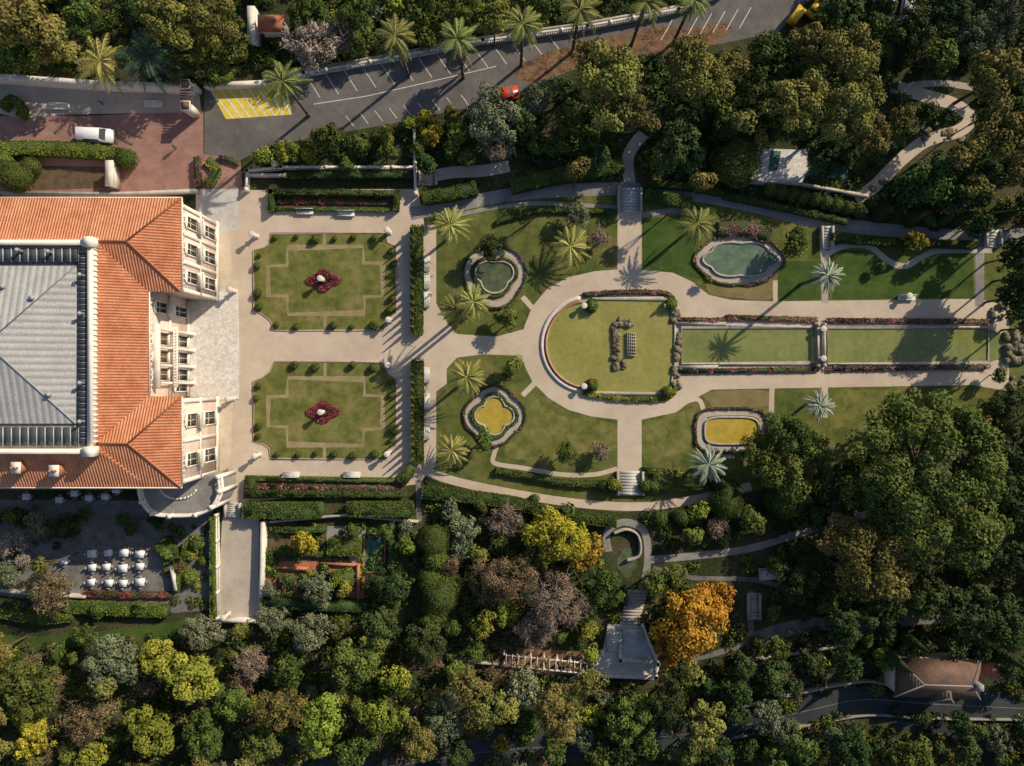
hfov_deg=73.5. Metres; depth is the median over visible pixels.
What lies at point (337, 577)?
clipped hedge
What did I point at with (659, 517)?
round shrub
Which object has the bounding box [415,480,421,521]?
woodland path
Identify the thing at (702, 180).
pine tree
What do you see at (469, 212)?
curved path
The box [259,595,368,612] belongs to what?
clipped hedge
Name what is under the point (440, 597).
round shrub
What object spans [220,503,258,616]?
terrace walk
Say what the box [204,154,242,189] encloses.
gate pavement
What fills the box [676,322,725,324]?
canal step
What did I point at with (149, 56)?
palm tree
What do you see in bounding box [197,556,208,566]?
round shrub
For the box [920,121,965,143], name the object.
path stones
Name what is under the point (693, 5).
palm tree
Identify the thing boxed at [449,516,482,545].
olive tree
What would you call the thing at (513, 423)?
flower edging
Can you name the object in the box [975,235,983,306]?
curved path
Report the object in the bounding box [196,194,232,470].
villa apron path
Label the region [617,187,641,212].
garden stairs
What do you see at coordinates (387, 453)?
stone urn
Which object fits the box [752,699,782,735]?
olive tree
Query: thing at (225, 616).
stone urn
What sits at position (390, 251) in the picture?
topiary ball
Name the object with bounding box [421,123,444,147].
yellow leaf tree
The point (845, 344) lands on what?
garden canal
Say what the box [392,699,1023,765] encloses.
road centre marking
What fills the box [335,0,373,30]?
oak tree
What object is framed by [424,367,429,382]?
garden bench
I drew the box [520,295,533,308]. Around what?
curved path
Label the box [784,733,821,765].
oak tree
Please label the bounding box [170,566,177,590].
terrace wall
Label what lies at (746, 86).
oak tree
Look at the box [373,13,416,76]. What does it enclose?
palm tree
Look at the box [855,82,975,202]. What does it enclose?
stony path
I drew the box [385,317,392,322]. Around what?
stone urn
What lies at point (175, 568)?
garden shrub
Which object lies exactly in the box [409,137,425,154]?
oak tree
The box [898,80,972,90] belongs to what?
stony path
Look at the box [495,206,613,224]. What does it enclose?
clipped hedge
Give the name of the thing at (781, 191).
round shrub
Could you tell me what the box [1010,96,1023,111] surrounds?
oak tree
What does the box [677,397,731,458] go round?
curved path
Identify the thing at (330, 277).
flower bed
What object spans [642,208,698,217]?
curved path
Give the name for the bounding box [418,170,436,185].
garden stairs
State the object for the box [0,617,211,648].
grass bank
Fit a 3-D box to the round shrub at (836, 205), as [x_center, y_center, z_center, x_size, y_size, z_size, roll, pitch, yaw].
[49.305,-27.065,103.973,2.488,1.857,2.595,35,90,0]
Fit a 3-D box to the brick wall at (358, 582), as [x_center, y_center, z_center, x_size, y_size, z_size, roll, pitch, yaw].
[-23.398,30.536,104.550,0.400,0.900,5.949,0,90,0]
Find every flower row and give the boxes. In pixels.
[82,590,172,598]
[193,156,202,187]
[203,156,221,189]
[218,154,239,165]
[257,482,399,490]
[275,197,388,205]
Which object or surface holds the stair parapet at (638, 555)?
on the ground at (730, 566)
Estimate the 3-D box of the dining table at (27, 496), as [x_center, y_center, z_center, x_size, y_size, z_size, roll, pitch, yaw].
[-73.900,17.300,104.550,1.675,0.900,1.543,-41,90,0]
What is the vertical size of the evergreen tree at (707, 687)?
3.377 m
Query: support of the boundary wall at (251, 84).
on the parking lot at (239, 138)
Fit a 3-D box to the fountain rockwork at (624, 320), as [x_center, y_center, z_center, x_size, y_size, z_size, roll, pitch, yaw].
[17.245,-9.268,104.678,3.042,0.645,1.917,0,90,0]
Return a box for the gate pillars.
[180,79,198,117]
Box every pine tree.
[0,0,65,46]
[0,632,28,666]
[0,703,20,725]
[0,735,21,758]
[24,747,56,765]
[29,29,83,68]
[29,552,78,575]
[91,0,114,5]
[91,677,120,699]
[134,0,192,51]
[180,0,244,51]
[191,756,212,765]
[231,756,255,765]
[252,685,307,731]
[400,716,437,763]
[447,663,492,701]
[466,685,520,728]
[472,0,509,47]
[530,681,582,747]
[564,156,590,187]
[569,661,609,697]
[571,37,610,87]
[576,39,643,132]
[604,92,660,133]
[665,41,735,108]
[668,34,706,80]
[680,658,705,686]
[687,698,726,751]
[689,171,717,196]
[718,49,749,76]
[729,110,757,134]
[753,128,769,148]
[761,69,832,132]
[788,21,840,71]
[808,21,882,102]
[811,74,886,145]
[815,512,862,556]
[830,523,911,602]
[850,104,891,155]
[867,556,916,602]
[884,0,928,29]
[888,105,915,129]
[943,144,974,169]
[950,105,994,136]
[951,132,990,161]
[953,47,1023,113]
[963,171,994,197]
[974,108,1023,164]
[994,155,1023,187]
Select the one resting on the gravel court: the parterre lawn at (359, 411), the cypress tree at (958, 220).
the parterre lawn at (359, 411)
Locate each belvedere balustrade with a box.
[592,623,659,679]
[618,644,647,663]
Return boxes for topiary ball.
[253,262,259,269]
[253,288,261,297]
[253,394,258,400]
[254,303,262,310]
[254,423,261,429]
[255,383,260,388]
[290,361,297,368]
[293,323,299,329]
[295,451,301,457]
[310,363,319,371]
[311,234,319,242]
[329,321,337,328]
[330,450,337,457]
[348,451,356,460]
[349,361,355,368]
[350,234,356,239]
[369,320,378,329]
[369,363,376,371]
[370,449,378,458]
[385,305,393,314]
[387,247,394,255]
[388,294,394,301]
[389,424,398,433]
[390,260,397,266]
[597,479,609,492]
[608,481,618,493]
[638,479,650,492]
[648,479,659,492]
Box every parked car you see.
[494,85,519,103]
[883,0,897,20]
[898,0,914,21]
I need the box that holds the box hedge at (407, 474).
[397,463,417,485]
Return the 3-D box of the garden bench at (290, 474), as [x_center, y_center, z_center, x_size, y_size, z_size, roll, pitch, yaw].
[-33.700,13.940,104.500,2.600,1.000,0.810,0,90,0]
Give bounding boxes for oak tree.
[0,39,39,73]
[0,506,22,525]
[0,656,59,722]
[46,640,68,661]
[57,741,75,765]
[59,0,100,37]
[70,622,97,646]
[76,682,92,698]
[102,733,120,748]
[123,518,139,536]
[165,59,194,83]
[168,25,214,63]
[181,706,223,760]
[202,59,232,88]
[210,682,250,721]
[215,30,249,65]
[240,721,283,763]
[271,648,304,694]
[295,0,330,28]
[310,122,344,150]
[329,614,351,639]
[329,636,388,686]
[331,732,376,765]
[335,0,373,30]
[338,155,354,172]
[346,523,361,538]
[347,694,364,712]
[348,24,377,54]
[350,136,370,156]
[377,140,398,160]
[377,524,393,539]
[388,601,400,616]
[404,0,435,30]
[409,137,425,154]
[417,19,441,51]
[419,615,440,634]
[439,0,482,25]
[442,140,460,159]
[444,103,459,124]
[444,619,461,636]
[456,146,477,167]
[465,643,483,663]
[467,544,489,562]
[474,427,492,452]
[488,533,509,555]
[500,308,516,332]
[502,354,522,375]
[515,710,539,738]
[520,545,535,560]
[533,554,547,575]
[534,0,561,18]
[539,136,569,157]
[542,738,566,765]
[550,104,584,137]
[552,566,568,583]
[555,440,577,463]
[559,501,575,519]
[572,598,598,623]
[574,125,600,151]
[585,563,625,608]
[585,740,617,765]
[603,692,651,746]
[633,725,662,760]
[638,568,671,596]
[660,561,688,591]
[670,737,704,765]
[682,527,704,545]
[706,89,735,123]
[733,69,777,116]
[736,504,766,534]
[737,430,781,472]
[748,29,795,92]
[752,455,788,485]
[757,411,813,460]
[760,456,822,501]
[763,742,784,758]
[765,107,801,141]
[765,555,783,574]
[767,635,791,662]
[769,757,788,765]
[783,225,809,259]
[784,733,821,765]
[790,426,832,471]
[815,589,841,614]
[839,387,1014,570]
[859,629,873,647]
[868,11,890,39]
[873,749,895,765]
[875,42,894,59]
[888,731,935,765]
[897,645,919,657]
[902,238,920,254]
[904,155,961,204]
[923,38,958,75]
[951,554,977,579]
[968,723,988,740]
[971,558,1004,584]
[989,366,1007,383]
[991,258,1023,287]
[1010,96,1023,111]
[1010,456,1023,471]
[1015,421,1023,437]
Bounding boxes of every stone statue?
[317,275,325,281]
[317,409,325,414]
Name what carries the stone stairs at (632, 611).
on the winding stair path at (640, 527)
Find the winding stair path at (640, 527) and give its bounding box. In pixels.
[603,519,650,587]
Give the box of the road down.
[490,726,533,765]
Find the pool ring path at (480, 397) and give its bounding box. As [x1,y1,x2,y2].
[465,387,523,444]
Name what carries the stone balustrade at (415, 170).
on the ground at (730, 566)
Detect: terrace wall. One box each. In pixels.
[0,588,86,598]
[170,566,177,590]
[216,617,259,622]
[257,520,267,619]
[269,513,418,522]
[451,657,499,665]
[736,643,843,662]
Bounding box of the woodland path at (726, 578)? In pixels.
[653,566,782,587]
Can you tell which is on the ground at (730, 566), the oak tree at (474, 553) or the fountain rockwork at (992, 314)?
the oak tree at (474, 553)
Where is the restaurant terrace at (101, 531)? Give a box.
[0,500,211,612]
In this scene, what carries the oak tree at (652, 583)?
on the ground at (730, 566)
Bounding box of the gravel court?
[229,189,523,502]
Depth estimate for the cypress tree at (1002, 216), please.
101.07 m
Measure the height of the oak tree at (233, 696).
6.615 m
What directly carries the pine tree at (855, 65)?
on the ground at (730, 566)
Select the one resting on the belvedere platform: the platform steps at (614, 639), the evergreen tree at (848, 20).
the platform steps at (614, 639)
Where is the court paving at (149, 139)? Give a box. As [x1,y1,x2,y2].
[0,111,203,191]
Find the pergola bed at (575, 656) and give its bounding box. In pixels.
[500,647,595,674]
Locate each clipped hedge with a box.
[0,607,76,624]
[64,598,170,618]
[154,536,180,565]
[175,540,190,591]
[209,517,218,618]
[241,500,323,519]
[244,475,257,497]
[255,489,406,497]
[256,476,400,483]
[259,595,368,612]
[265,188,402,197]
[265,206,390,212]
[267,189,275,212]
[274,525,326,533]
[276,550,323,557]
[285,169,411,180]
[326,536,362,556]
[329,568,354,586]
[346,500,414,517]
[387,521,396,574]
[392,190,399,211]
[410,224,423,336]
[411,358,424,464]
[421,180,478,205]
[421,485,617,527]
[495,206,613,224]
[495,466,611,487]
[509,157,624,194]
[642,179,725,197]
[642,188,692,210]
[651,472,705,491]
[722,193,849,225]
[829,232,979,249]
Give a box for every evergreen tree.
[51,512,82,541]
[108,0,145,24]
[146,513,166,530]
[320,670,338,687]
[360,606,397,647]
[363,566,391,594]
[382,572,414,603]
[404,624,446,667]
[415,152,437,174]
[443,738,473,765]
[473,233,504,260]
[504,107,537,139]
[590,143,610,168]
[604,734,636,765]
[632,759,644,765]
[646,676,685,732]
[648,101,681,132]
[653,111,705,178]
[685,104,709,126]
[700,734,734,765]
[701,673,720,695]
[708,115,743,151]
[719,677,752,706]
[724,702,751,726]
[727,651,755,679]
[738,737,758,762]
[751,654,790,693]
[762,476,813,519]
[770,686,787,700]
[772,563,820,606]
[783,670,803,700]
[793,639,824,675]
[798,493,833,534]
[806,156,827,174]
[814,465,841,500]
[815,0,864,34]
[823,598,863,650]
[826,720,872,765]
[832,647,863,682]
[837,142,860,168]
[840,499,856,517]
[849,596,863,613]
[855,586,909,629]
[871,0,898,17]
[875,623,896,646]
[886,5,937,54]
[892,170,927,212]
[895,577,953,621]
[912,628,939,656]
[914,557,931,575]
[923,0,971,30]
[929,582,998,640]
[930,166,984,216]
[931,741,947,760]
[935,623,970,660]
[937,110,959,128]
[945,710,973,737]
[950,735,982,765]
[957,212,996,238]
[962,159,1002,207]
[967,638,994,662]
[974,592,1023,650]
[976,384,1023,420]
[984,235,1023,272]
[984,274,1023,318]
[985,540,1023,580]
[987,585,1010,607]
[994,651,1020,684]
[998,437,1022,459]
[998,495,1023,525]
[1000,312,1023,337]
[1004,305,1023,322]
[1004,475,1018,494]
[1011,717,1023,741]
[1013,191,1023,207]
[1015,46,1023,62]
[1018,669,1023,689]
[1018,744,1023,760]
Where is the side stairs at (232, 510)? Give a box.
[223,503,241,517]
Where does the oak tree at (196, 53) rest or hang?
on the ground at (730, 566)
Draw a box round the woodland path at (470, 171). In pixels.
[417,161,509,180]
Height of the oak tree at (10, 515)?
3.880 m
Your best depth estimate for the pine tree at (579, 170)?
96.00 m
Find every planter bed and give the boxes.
[243,475,403,498]
[275,189,394,210]
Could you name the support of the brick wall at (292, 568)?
on the brick garden paving at (312, 565)
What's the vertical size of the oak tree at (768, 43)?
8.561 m
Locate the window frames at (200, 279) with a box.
[152,214,216,468]
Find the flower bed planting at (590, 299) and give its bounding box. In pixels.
[585,297,597,312]
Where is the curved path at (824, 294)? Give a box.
[818,235,827,302]
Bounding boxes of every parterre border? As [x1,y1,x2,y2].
[266,234,384,328]
[266,363,384,457]
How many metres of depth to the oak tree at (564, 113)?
100.53 m
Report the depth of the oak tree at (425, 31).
101.57 m
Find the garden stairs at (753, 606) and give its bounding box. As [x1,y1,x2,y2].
[746,593,761,619]
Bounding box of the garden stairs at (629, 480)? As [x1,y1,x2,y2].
[616,471,643,495]
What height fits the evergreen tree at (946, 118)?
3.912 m
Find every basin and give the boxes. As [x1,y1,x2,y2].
[768,151,780,170]
[807,166,847,179]
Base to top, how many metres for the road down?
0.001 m
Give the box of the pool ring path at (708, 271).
[696,237,782,282]
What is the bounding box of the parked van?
[75,127,114,144]
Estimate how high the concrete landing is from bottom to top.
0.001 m
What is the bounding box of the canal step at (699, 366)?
[677,365,717,368]
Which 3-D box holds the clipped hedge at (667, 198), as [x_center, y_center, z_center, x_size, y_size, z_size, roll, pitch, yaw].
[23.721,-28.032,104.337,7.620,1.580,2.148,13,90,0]
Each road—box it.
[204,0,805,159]
[250,685,1023,765]
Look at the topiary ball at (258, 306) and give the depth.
104.28 m
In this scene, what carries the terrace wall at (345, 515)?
on the ground at (730, 566)
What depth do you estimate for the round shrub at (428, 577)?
102.35 m
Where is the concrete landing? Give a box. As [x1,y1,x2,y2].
[199,189,238,230]
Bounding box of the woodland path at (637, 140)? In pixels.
[622,130,647,182]
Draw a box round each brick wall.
[273,566,307,569]
[320,562,357,565]
[357,563,359,600]
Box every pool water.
[476,398,512,432]
[477,262,511,291]
[704,244,776,274]
[706,418,757,442]
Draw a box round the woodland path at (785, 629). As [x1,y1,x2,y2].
[743,610,978,649]
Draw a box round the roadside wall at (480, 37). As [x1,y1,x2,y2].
[265,5,677,78]
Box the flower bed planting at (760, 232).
[717,219,772,243]
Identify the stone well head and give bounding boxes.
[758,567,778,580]
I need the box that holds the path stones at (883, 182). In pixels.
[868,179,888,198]
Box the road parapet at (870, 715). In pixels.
[730,713,1021,739]
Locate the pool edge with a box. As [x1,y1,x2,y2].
[362,533,385,572]
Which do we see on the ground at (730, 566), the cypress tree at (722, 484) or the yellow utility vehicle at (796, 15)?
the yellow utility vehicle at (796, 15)
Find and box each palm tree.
[74,33,132,96]
[113,25,185,93]
[261,60,313,117]
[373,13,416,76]
[429,205,472,249]
[433,17,482,79]
[435,434,470,467]
[438,292,475,332]
[447,358,486,398]
[455,282,490,322]
[496,4,545,66]
[547,224,591,271]
[556,0,603,52]
[620,0,669,47]
[672,0,710,42]
[675,206,715,248]
[687,443,727,484]
[799,257,845,292]
[800,389,835,421]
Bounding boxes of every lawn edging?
[252,232,396,330]
[252,361,396,459]
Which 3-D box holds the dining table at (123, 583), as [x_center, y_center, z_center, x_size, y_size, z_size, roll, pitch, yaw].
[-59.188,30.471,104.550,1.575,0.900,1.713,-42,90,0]
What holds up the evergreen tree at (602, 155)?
on the ground at (730, 566)
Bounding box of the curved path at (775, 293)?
[773,280,777,306]
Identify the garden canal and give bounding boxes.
[681,325,1006,364]
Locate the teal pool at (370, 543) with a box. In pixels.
[364,535,383,571]
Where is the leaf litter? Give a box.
[516,23,731,82]
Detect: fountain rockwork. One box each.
[610,321,621,369]
[612,359,627,371]
[617,316,634,327]
[669,308,680,323]
[670,365,682,388]
[672,332,682,361]
[989,302,1015,323]
[1001,325,1023,365]
[1007,374,1023,389]
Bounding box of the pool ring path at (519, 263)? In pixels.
[464,249,524,306]
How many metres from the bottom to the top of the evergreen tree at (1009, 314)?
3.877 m
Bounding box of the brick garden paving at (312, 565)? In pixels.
[266,561,364,598]
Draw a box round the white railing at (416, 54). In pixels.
[262,0,712,84]
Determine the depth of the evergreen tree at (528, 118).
100.25 m
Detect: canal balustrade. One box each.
[814,323,819,366]
[821,323,826,366]
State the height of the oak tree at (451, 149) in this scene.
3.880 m
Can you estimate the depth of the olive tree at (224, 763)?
102.63 m
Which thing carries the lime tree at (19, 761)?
on the ground at (730, 566)
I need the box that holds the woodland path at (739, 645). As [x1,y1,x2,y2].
[692,591,753,661]
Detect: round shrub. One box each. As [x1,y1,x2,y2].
[0,150,15,166]
[0,161,37,193]
[20,156,42,177]
[114,147,139,170]
[182,568,197,586]
[183,548,197,560]
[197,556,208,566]
[417,524,450,556]
[417,567,444,593]
[421,546,450,571]
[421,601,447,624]
[422,576,458,617]
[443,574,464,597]
[473,499,487,510]
[478,505,488,512]
[528,494,539,502]
[650,510,667,527]
[673,507,691,527]
[708,135,762,188]
[708,482,745,520]
[749,635,764,649]
[763,180,777,197]
[774,183,788,199]
[785,186,799,202]
[796,189,810,204]
[808,192,821,206]
[818,195,832,209]
[828,197,843,212]
[839,200,854,215]
[852,203,866,217]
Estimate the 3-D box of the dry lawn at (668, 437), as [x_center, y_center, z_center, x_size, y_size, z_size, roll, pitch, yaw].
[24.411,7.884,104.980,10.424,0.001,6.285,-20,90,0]
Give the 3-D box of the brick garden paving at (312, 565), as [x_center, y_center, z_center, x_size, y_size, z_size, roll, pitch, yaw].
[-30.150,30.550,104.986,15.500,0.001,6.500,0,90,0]
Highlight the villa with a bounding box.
[0,197,237,518]
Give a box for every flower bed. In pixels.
[306,269,340,291]
[306,400,340,423]
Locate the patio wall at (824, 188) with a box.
[749,180,868,198]
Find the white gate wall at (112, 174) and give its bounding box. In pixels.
[105,160,120,189]
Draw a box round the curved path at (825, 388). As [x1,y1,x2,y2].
[821,385,827,417]
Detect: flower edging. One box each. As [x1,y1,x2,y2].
[461,246,527,309]
[462,384,526,447]
[469,391,519,439]
[470,257,517,298]
[582,288,676,302]
[582,386,677,402]
[678,316,725,323]
[679,366,818,374]
[693,236,786,285]
[694,407,768,454]
[724,314,818,322]
[824,317,992,324]
[824,364,990,371]
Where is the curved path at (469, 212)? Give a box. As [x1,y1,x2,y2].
[439,201,616,219]
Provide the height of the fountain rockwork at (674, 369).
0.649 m
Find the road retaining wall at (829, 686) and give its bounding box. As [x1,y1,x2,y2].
[738,678,885,707]
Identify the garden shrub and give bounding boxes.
[0,694,4,708]
[38,746,58,765]
[65,651,77,665]
[77,504,92,521]
[89,603,104,618]
[115,511,129,526]
[122,755,144,765]
[133,600,146,614]
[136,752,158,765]
[158,546,172,559]
[168,561,186,577]
[190,535,204,548]
[230,622,249,636]
[262,54,277,68]
[282,573,294,586]
[401,115,417,128]
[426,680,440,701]
[429,212,440,223]
[493,311,503,324]
[499,370,512,383]
[527,138,540,154]
[554,632,566,643]
[586,300,598,312]
[587,379,597,391]
[595,690,613,706]
[608,476,624,490]
[660,386,672,397]
[665,297,677,310]
[702,275,712,283]
[753,682,769,696]
[767,605,780,621]
[783,29,800,47]
[829,132,842,144]
[829,158,845,170]
[875,261,886,271]
[893,131,907,146]
[913,711,931,726]
[924,211,936,226]
[994,753,1014,765]
[996,196,1014,208]
[1010,759,1023,765]
[1017,213,1023,226]
[1017,476,1023,488]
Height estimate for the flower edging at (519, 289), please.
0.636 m
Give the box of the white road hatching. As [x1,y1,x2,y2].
[210,88,291,118]
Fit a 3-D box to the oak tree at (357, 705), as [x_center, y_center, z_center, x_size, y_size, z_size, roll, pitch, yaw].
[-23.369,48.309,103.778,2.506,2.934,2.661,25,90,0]
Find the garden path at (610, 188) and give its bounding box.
[409,182,1023,241]
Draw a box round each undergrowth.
[0,0,680,82]
[0,385,1023,765]
[0,504,79,589]
[154,521,209,609]
[257,0,1023,227]
[264,519,421,610]
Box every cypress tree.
[707,473,726,489]
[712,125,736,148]
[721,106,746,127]
[725,479,742,494]
[870,640,912,673]
[892,622,929,653]
[900,210,929,228]
[927,213,956,231]
[948,210,976,228]
[976,637,1023,668]
[984,210,1020,227]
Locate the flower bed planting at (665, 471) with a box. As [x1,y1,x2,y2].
[642,465,682,476]
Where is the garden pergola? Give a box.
[503,648,599,674]
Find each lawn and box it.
[254,233,395,329]
[254,362,395,458]
[428,196,1023,511]
[504,394,616,459]
[547,300,673,391]
[642,406,699,458]
[643,215,704,278]
[703,390,768,407]
[706,276,772,299]
[777,391,821,420]
[779,261,819,298]
[829,390,900,430]
[833,250,972,298]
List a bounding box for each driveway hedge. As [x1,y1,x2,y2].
[0,94,29,119]
[0,140,133,162]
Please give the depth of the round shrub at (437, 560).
102.23 m
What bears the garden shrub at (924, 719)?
on the ground at (730, 566)
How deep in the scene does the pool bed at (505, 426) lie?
104.97 m
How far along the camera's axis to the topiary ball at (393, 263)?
104.39 m
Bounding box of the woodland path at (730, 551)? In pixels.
[651,499,912,562]
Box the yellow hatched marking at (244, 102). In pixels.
[211,87,291,118]
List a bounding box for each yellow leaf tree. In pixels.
[13,715,59,759]
[290,530,318,555]
[415,108,433,124]
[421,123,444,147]
[491,733,510,754]
[520,504,591,563]
[527,515,550,546]
[570,532,605,572]
[900,229,929,251]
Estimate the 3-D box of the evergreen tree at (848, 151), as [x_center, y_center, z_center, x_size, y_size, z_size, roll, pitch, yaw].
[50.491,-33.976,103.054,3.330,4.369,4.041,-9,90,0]
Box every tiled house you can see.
[247,6,288,47]
[881,649,999,703]
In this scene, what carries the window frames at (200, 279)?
in the villa
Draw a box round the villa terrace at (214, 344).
[189,292,239,399]
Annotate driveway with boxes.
[0,84,200,117]
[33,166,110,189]
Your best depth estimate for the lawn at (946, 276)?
104.98 m
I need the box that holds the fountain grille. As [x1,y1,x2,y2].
[627,332,635,355]
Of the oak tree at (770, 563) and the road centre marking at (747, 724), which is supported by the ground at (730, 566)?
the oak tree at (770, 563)
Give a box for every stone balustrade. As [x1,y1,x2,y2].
[214,513,220,620]
[244,169,249,192]
[245,165,416,172]
[248,173,287,177]
[412,128,417,196]
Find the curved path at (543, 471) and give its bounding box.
[490,446,617,477]
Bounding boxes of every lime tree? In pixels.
[6,702,38,733]
[11,753,29,765]
[39,0,61,4]
[73,741,108,765]
[121,704,174,757]
[138,638,176,680]
[155,651,218,705]
[245,692,264,712]
[250,145,273,163]
[275,138,299,162]
[296,691,346,758]
[298,147,317,165]
[336,579,353,597]
[356,695,409,734]
[378,664,411,691]
[380,123,393,143]
[383,0,404,18]
[398,533,415,555]
[445,657,472,679]
[446,121,466,146]
[470,608,496,638]
[493,601,521,627]
[576,703,605,726]
[580,620,598,641]
[582,642,598,667]
[687,499,711,523]
[789,245,808,258]
[872,646,894,672]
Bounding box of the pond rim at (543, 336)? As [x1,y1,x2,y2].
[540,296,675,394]
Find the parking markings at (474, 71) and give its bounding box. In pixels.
[307,8,750,125]
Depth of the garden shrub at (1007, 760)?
102.39 m
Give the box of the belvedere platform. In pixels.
[597,623,655,672]
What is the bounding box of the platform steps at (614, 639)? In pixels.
[606,629,643,651]
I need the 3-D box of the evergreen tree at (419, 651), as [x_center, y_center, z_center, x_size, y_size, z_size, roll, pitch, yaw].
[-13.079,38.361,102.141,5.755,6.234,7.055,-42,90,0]
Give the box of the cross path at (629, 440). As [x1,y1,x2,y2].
[617,411,641,470]
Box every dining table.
[19,491,33,502]
[52,494,67,505]
[57,555,72,566]
[67,490,80,498]
[82,492,95,503]
[84,547,99,560]
[84,576,99,588]
[85,561,99,573]
[98,491,113,502]
[99,561,114,572]
[101,546,115,558]
[101,576,115,588]
[109,490,122,495]
[115,561,130,574]
[116,545,131,558]
[116,577,129,589]
[132,547,148,560]
[132,560,146,572]
[132,575,147,588]
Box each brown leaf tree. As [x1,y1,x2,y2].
[14,651,42,680]
[16,570,75,618]
[31,666,71,699]
[55,696,119,748]
[133,678,160,703]
[226,670,258,695]
[401,694,420,716]
[440,549,463,574]
[463,572,502,608]
[468,548,543,605]
[479,663,505,691]
[660,709,687,739]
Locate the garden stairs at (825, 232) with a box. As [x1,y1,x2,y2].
[819,226,833,248]
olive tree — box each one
[0,560,21,585]
[22,510,51,537]
[80,633,145,689]
[178,614,227,650]
[212,760,230,765]
[256,606,292,638]
[262,581,280,598]
[286,730,302,747]
[289,612,337,651]
[301,571,334,609]
[305,684,317,701]
[360,5,385,29]
[398,519,412,537]
[424,690,465,747]
[442,497,460,520]
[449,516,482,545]
[450,537,470,560]
[464,81,521,145]
[492,751,528,765]
[503,665,543,710]
[517,79,557,114]
[562,198,589,228]
[568,722,593,753]
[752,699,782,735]
[766,715,799,747]
[823,727,851,751]
[951,13,1005,59]
[984,0,1023,40]
[984,723,1015,758]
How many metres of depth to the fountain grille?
104.50 m
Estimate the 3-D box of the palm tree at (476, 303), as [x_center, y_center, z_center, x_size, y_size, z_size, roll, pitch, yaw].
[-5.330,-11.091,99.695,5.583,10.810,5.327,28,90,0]
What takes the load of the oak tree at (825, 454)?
on the garden lawn at (529, 238)
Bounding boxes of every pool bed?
[470,254,518,300]
[473,395,515,435]
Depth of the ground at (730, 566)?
105.00 m
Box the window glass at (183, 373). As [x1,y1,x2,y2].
[157,217,213,465]
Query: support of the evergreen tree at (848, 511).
on the ground at (730, 566)
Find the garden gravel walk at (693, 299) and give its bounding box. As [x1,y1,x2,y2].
[522,269,1008,418]
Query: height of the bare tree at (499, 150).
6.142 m
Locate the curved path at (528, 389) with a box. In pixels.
[521,382,535,396]
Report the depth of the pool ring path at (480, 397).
104.96 m
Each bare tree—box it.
[0,522,34,561]
[8,550,33,568]
[229,644,273,683]
[275,13,340,81]
[324,19,360,55]
[473,129,516,168]
[484,498,525,537]
[502,607,557,652]
[520,562,594,641]
[586,223,609,249]
[588,436,613,461]
[705,512,730,542]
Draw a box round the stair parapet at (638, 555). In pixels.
[613,528,641,561]
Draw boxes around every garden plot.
[269,524,325,560]
[275,572,355,595]
[326,526,365,562]
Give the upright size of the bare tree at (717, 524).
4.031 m
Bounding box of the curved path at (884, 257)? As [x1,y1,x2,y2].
[820,243,992,268]
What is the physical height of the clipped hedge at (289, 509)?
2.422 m
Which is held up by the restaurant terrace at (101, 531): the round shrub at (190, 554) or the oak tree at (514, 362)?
the round shrub at (190, 554)
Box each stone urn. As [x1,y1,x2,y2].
[220,611,230,620]
[224,396,234,401]
[226,287,236,293]
[248,231,258,238]
[251,453,261,458]
[271,161,278,167]
[384,227,390,234]
[384,362,391,367]
[384,451,390,456]
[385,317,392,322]
[581,302,586,308]
[581,383,586,388]
[819,326,826,331]
[819,355,826,361]
[905,293,912,298]
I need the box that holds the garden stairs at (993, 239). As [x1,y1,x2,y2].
[983,230,1002,247]
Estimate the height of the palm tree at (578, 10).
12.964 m
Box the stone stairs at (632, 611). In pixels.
[619,589,646,624]
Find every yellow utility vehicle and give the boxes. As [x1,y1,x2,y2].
[786,4,806,26]
[805,0,822,19]
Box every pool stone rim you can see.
[474,260,514,293]
[474,396,514,435]
[701,241,778,276]
[703,416,759,444]
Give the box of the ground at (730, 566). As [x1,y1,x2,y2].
[0,0,1023,765]
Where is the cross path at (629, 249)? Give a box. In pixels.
[617,212,641,286]
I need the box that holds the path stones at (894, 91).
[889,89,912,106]
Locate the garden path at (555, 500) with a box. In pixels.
[417,465,751,510]
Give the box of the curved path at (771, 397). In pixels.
[769,385,774,411]
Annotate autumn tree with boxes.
[649,587,729,662]
[652,617,687,668]
[693,581,736,623]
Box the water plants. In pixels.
[611,325,618,365]
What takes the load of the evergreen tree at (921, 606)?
on the ground at (730, 566)
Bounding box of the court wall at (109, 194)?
[0,189,198,196]
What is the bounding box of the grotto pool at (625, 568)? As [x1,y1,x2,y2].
[617,547,636,577]
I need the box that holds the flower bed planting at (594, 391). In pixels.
[587,378,597,392]
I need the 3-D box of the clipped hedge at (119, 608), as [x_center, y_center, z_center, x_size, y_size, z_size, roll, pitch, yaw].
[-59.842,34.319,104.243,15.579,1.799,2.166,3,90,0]
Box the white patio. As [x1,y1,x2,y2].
[752,149,807,181]
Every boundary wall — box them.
[0,74,201,93]
[203,80,266,90]
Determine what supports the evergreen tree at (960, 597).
on the ground at (730, 566)
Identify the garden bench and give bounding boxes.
[46,103,69,109]
[143,101,162,107]
[281,472,299,477]
[295,208,312,213]
[337,210,354,215]
[343,472,360,477]
[424,255,429,271]
[424,273,429,288]
[424,292,429,307]
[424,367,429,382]
[424,393,429,408]
[424,424,429,439]
[897,294,916,299]
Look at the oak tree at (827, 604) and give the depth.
100.89 m
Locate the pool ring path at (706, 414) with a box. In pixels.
[697,410,765,451]
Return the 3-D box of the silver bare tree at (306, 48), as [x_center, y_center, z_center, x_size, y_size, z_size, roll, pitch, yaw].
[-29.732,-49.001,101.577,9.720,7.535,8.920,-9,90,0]
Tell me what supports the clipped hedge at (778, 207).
on the ground at (730, 566)
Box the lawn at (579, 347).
[547,300,673,391]

